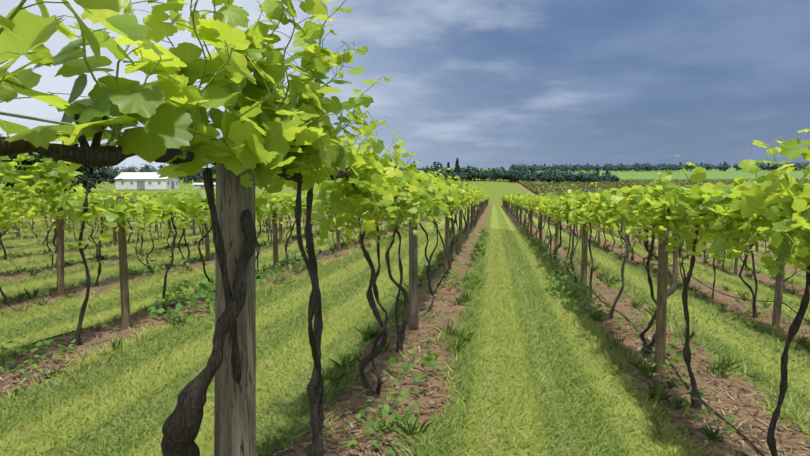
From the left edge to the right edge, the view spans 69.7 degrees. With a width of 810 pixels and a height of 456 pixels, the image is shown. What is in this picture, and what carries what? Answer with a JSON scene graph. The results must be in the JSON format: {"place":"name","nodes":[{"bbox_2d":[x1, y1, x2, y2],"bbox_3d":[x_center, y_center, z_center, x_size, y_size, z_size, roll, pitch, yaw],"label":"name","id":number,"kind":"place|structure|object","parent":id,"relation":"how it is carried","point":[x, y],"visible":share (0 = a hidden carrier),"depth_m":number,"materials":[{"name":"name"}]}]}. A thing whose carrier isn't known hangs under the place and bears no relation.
{"place":"outdoors","nodes":[
{"label":"outdoors","id":0,"kind":"place"},
{"bbox_2d":[115,177,178,189],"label":"building walls","id":1,"kind":"structure","parent":0,"point":[154,185],"depth_m":228.71,"materials":[{"name":"white paint"}]},
{"bbox_2d":[115,172,179,179],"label":"barn roof","id":2,"kind":"structure","parent":1,"relation":"on","point":[138,175],"depth_m":230.65,"materials":[{"name":"white metal"}]},
{"bbox_2d":[121,181,176,189],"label":"building windows","id":3,"kind":"structure","parent":1,"relation":"in","point":[141,185],"depth_m":228.54,"materials":[{"name":"grey glass"}]},
{"bbox_2d":[0,0,809,455],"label":"vine","id":4,"kind":"object","parent":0,"point":[266,136],"depth_m":2.89,"materials":[{"name":"green plant"}]},
{"bbox_2d":[0,220,809,455],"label":"grass","id":5,"kind":"structure","parent":0,"point":[62,397],"depth_m":6.52,"materials":[{"name":"green plant"}]},
{"bbox_2d":[0,168,809,455],"bbox_3d":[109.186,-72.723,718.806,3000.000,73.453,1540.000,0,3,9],"label":"ground","id":6,"kind":"structure","parent":0,"point":[497,215],"depth_m":7.54,"materials":[{"name":"green plant"}]},
{"bbox_2d":[0,141,110,192],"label":"trees","id":7,"kind":"object","parent":6,"relation":"on","point":[86,171],"materials":[{"name":"green plant"}]},
{"bbox_2d":[93,165,281,183],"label":"trees","id":8,"kind":"object","parent":6,"relation":"on","point":[114,174],"materials":[{"name":"green plant"}]},
{"bbox_2d":[200,164,215,181],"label":"yard trees","id":9,"kind":"object","parent":6,"relation":"on","point":[214,171],"visible":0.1,"depth_m":248.98,"materials":[{"name":"green plant"}]},
{"bbox_2d":[0,236,809,455],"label":"straw litter","id":10,"kind":"object","parent":6,"relation":"on","point":[353,428],"visible":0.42,"depth_m":5.36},
{"bbox_2d":[0,227,809,455],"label":"grass tufts","id":11,"kind":"object","parent":6,"relation":"on","point":[371,334],"visible":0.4,"depth_m":8.22,"materials":[{"name":"green plant"}]},
{"bbox_2d":[0,210,809,454],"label":"weeds","id":12,"kind":"object","parent":6,"relation":"on","point":[203,292],"visible":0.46,"depth_m":8.42,"materials":[{"name":"green plant"}]},
{"bbox_2d":[9,164,801,455],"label":"posts","id":13,"kind":"object","parent":6,"relation":"on","point":[234,418],"visible":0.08,"depth_m":2.27,"materials":[{"name":"brown wood"}]},
{"bbox_2d":[0,111,796,243],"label":"trellis wire","id":14,"kind":"object","parent":13,"relation":"attached to","point":[41,119],"depth_m":1.53,"materials":[{"name":"grey metal"}]},
{"bbox_2d":[13,225,809,455],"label":"drip hose","id":15,"kind":"object","parent":13,"relation":"attached to","point":[738,431],"visible":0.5,"depth_m":7.16,"materials":[{"name":"black plastic"}]},
{"bbox_2d":[390,158,459,180],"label":"trees","id":16,"kind":"object","parent":6,"relation":"on","point":[457,166],"materials":[{"name":"green plant"}]},
{"bbox_2d":[306,165,619,184],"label":"trees","id":17,"kind":"object","parent":6,"relation":"on","point":[511,174],"materials":[{"name":"green plant"}]},
{"bbox_2d":[509,162,809,171],"bbox_3d":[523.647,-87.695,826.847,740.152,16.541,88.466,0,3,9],"label":"trees","id":18,"kind":"object","parent":6,"relation":"on","point":[643,166],"materials":[{"name":"green plant"}]},
{"bbox_2d":[516,179,809,195],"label":"block posts","id":19,"kind":"object","parent":6,"relation":"on","point":[557,185],"visible":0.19,"depth_m":270.14,"materials":[{"name":"brown"}]},
{"bbox_2d":[518,178,809,195],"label":"vines","id":20,"kind":"object","parent":6,"relation":"on","point":[595,187],"visible":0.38,"depth_m":278.15,"materials":[{"name":"green plant"}]},
{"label":"tree trunks","id":21,"kind":"object","parent":6,"relation":"on","visible":0},
{"bbox_2d":[96,163,338,172],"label":"distant trees","id":22,"kind":"object","parent":21,"relation":"on","point":[131,169],"visible":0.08,"depth_m":605.97,"materials":[{"name":"green plant"}]},
{"bbox_2d":[0,0,809,170],"label":"sky","id":23,"kind":"structure","parent":0,"point":[478,83],"materials":[{"name":"blue"}]}
]}

